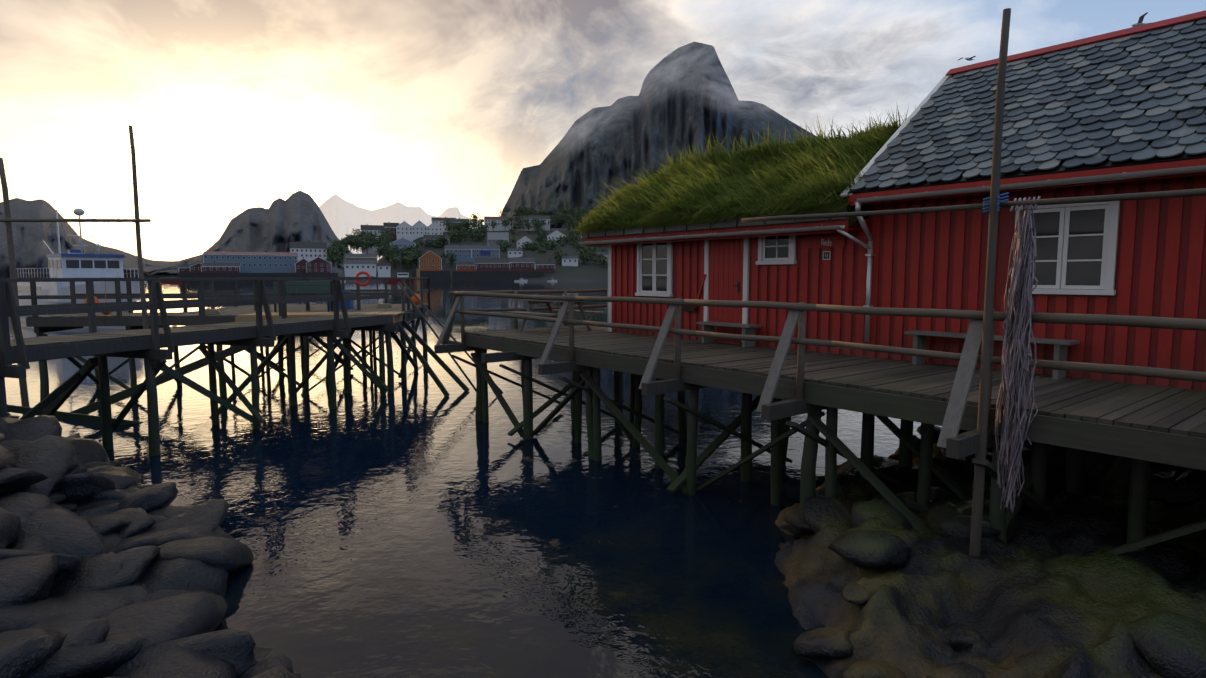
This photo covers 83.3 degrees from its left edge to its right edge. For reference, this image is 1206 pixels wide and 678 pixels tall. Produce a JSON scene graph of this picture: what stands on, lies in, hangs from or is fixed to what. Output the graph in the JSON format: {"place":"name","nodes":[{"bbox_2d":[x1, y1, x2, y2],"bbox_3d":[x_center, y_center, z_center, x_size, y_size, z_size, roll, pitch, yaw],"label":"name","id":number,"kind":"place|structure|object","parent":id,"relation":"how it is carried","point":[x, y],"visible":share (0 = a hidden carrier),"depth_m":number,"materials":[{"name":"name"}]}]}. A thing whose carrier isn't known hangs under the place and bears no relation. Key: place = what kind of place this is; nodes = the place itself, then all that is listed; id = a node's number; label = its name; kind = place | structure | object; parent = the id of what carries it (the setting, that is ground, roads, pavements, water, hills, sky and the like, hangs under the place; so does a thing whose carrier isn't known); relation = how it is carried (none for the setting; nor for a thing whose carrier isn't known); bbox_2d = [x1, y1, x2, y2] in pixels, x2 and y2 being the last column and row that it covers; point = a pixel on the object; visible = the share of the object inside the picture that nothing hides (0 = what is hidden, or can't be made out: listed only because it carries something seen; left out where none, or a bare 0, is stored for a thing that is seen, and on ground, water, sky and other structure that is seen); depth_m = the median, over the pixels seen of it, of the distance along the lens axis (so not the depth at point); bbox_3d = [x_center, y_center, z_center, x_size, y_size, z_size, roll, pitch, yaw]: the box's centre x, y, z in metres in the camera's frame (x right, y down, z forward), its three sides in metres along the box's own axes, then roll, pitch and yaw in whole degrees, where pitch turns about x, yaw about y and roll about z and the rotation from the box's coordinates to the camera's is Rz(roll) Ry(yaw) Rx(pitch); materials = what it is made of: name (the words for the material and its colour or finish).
{"place":"outdoors","nodes":[
{"label":"outdoors","id":0,"kind":"place"},
{"bbox_2d":[0,198,175,276],"bbox_3d":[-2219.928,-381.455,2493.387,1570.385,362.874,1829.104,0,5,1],"label":"mountain ridge","id":1,"kind":"structure","parent":0,"point":[27,236],"depth_m":2288.78,"materials":[{"name":"grey stone"}]},
{"bbox_2d":[135,191,352,275],"bbox_3d":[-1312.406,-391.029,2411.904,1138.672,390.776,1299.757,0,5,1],"label":"mountain","id":2,"kind":"structure","parent":0,"point":[279,224],"depth_m":2284.52,"materials":[{"name":"grey stone"}]},
{"bbox_2d":[355,271,370,286],"bbox_3d":[-7.646,-1.918,21.627,0.490,0.490,0.090,-1,5,-7],"label":"life buoy","id":3,"kind":"object","parent":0,"point":[365,273],"visible":0.92,"depth_m":21.60,"materials":[{"name":"red plastic"}]},
{"bbox_2d":[319,194,483,260],"bbox_3d":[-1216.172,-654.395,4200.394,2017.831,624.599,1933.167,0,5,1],"label":"hazy mountain","id":4,"kind":"structure","parent":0,"point":[343,217],"depth_m":4493.20,"materials":[{"name":"grey stone"}]},
{"bbox_2d":[0,277,941,677],"bbox_3d":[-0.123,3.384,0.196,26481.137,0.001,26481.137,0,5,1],"label":"sea water","id":5,"kind":"structure","parent":0,"point":[416,525],"depth_m":9.68,"materials":[{"name":"liquid"}]},
{"bbox_2d":[16,198,140,328],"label":"fishing boat","id":6,"kind":"object","parent":5,"relation":"on","point":[74,264],"visible":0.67,"depth_m":45.96,"materials":[{"name":"white metal"}]},
{"bbox_2d":[0,269,503,400],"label":"pier platform","id":7,"kind":"structure","parent":5,"relation":"in","point":[43,324],"depth_m":19.86,"materials":[{"name":"wood"}]},
{"bbox_2d":[0,125,276,424],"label":"wooden poles","id":8,"kind":"object","parent":7,"relation":"attached to","point":[85,370],"visible":0.56,"depth_m":14.97,"materials":[{"name":"wood"}]},
{"bbox_2d":[0,278,414,455],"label":"pier walkway","id":9,"kind":"structure","parent":7,"relation":"attached to","point":[145,345],"depth_m":13.44,"materials":[{"name":"wood"}]},
{"bbox_2d":[84,281,420,314],"bbox_3d":[-10.276,-1.347,20.875,9.057,1.001,1.690,-4,6,-34],"label":"pier clutter","id":10,"kind":"object","parent":7,"relation":"on","point":[349,304],"visible":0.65,"depth_m":22.29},
{"bbox_2d":[273,281,332,311],"bbox_3d":[-9.210,-1.321,20.879,1.900,0.950,0.470,-1,5,-7],"label":"bench","id":11,"kind":"object","parent":7,"relation":"on","point":[330,283],"visible":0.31,"depth_m":21.06,"materials":[{"name":"wood"}]},
{"bbox_2d":[144,262,556,282],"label":"small harbour boats","id":12,"kind":"object","parent":5,"relation":"on","point":[415,280],"visible":0.38,"depth_m":403.53,"materials":[{"name":"paint"}]},
{"bbox_2d":[774,435,1205,677],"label":"shore rock","id":13,"kind":"object","parent":5,"relation":"in","point":[1060,591],"visible":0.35,"depth_m":6.50,"materials":[{"name":"stone"}]},
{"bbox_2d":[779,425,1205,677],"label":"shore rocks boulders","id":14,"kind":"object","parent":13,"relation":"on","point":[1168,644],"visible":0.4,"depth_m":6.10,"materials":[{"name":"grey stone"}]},
{"bbox_2d":[518,21,683,120],"bbox_3d":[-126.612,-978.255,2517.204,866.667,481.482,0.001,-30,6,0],"label":"cloud","id":15,"kind":"structure","parent":0,"point":[564,97],"depth_m":2520.26,"materials":[{"name":"white"}]},
{"bbox_2d":[0,0,1205,260],"label":"sky","id":16,"kind":"structure","parent":0,"point":[231,107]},
{"bbox_2d":[147,228,1090,498],"bbox_3d":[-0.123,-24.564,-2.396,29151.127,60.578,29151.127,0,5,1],"label":"ground","id":17,"kind":"structure","parent":0,"point":[591,270],"depth_m":486.61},
{"bbox_2d":[124,215,607,281],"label":"village houses","id":18,"kind":"structure","parent":17,"relation":"on","point":[482,262],"depth_m":439.97,"materials":[{"name":"paint"}]},
{"bbox_2d":[325,204,607,268],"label":"trees","id":19,"kind":"object","parent":17,"relation":"on","point":[337,251],"visible":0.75,"depth_m":542.10,"materials":[{"name":"green plant"}]},
{"bbox_2d":[434,289,1205,554],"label":"wooden pier","id":20,"kind":"structure","parent":17,"relation":"on","point":[1142,426],"depth_m":8.60,"materials":[{"name":"brown wood"}]},
{"bbox_2d":[505,299,603,333],"bbox_3d":[-1.135,-0.564,16.063,1.600,0.750,1.700,5,7,43],"label":"picnic table","id":21,"kind":"object","parent":20,"relation":"on","point":[555,313],"visible":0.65,"depth_m":15.95,"materials":[{"name":"grey wood"}]},
{"bbox_2d":[696,321,1079,378],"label":"boardwalk benches","id":22,"kind":"object","parent":20,"relation":"on","point":[1060,345],"visible":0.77,"depth_m":9.87,"materials":[{"name":"grey wood"}]},
{"bbox_2d":[607,175,1205,390],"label":"red cabin","id":23,"kind":"object","parent":20,"relation":"on","point":[1143,257],"visible":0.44,"depth_m":9.68,"materials":[{"name":"red wood"}]},
{"bbox_2d":[581,204,869,246],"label":"roof fascia","id":24,"kind":"structure","parent":23,"relation":"attached to","point":[730,225],"depth_m":12.46,"materials":[{"name":"brown wood"}]},
{"bbox_2d":[573,102,915,234],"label":"grass roof","id":25,"kind":"structure","parent":23,"relation":"attached to","point":[813,175],"depth_m":13.35,"materials":[{"name":"green plant"}]},
{"bbox_2d":[578,165,1205,341],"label":"cabin gutters","id":26,"kind":"object","parent":23,"relation":"attached to","point":[1107,177],"visible":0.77,"depth_m":10.08,"materials":[{"name":"red metal"}]},
{"bbox_2d":[840,10,1205,205],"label":"slate roof","id":27,"kind":"structure","parent":23,"relation":"attached to","point":[1131,99],"depth_m":9.39,"materials":[{"name":"grey stone"}]},
{"bbox_2d":[1131,12,1147,26],"bbox_3d":[18.115,-10.600,22.846,0.550,0.150,1.300,2,-9,21],"label":"gull","id":28,"kind":"object","parent":27,"relation":"on","point":[1140,20],"visible":0.62,"depth_m":22.76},
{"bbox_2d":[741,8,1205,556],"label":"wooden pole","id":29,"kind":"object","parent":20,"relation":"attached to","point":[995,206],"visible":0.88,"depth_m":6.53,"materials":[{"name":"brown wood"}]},
{"bbox_2d":[995,196,1039,512],"bbox_3d":[3.979,0.175,6.482,0.284,3.025,0.337,-4,7,-39],"label":"hanging net","id":30,"kind":"object","parent":29,"relation":"hanging from","point":[1018,331],"visible":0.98,"depth_m":6.44,"materials":[{"name":"grey fabric"}]},
{"bbox_2d":[630,60,659,117],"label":"cloud","id":31,"kind":"structure","parent":0,"point":[640,85],"depth_m":972.09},
{"bbox_2d":[576,59,737,136],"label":"cloud","id":32,"kind":"structure","parent":0,"point":[616,98],"depth_m":977.29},
{"bbox_2d":[501,42,816,228],"bbox_3d":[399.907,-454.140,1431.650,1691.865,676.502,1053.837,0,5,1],"label":"mountain","id":33,"kind":"structure","parent":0,"point":[578,165],"depth_m":1516.86,"materials":[{"name":"grey stone"}]},
{"bbox_2d":[661,52,711,99],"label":"cloud","id":34,"kind":"structure","parent":0,"point":[673,78],"depth_m":966.35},
{"bbox_2d":[728,45,911,108],"bbox_3d":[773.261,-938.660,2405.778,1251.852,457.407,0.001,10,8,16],"label":"cloud","id":35,"kind":"structure","parent":0,"point":[796,91],"depth_m":2422.20,"materials":[{"name":"white"}]},
{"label":"shore bank","id":36,"kind":"structure","parent":0,"visible":0},
{"bbox_2d":[0,412,300,677],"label":"rocks","id":37,"kind":"object","parent":36,"relation":"on","point":[111,569],"visible":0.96,"depth_m":6.73,"materials":[{"name":"grey stone"}]}
]}

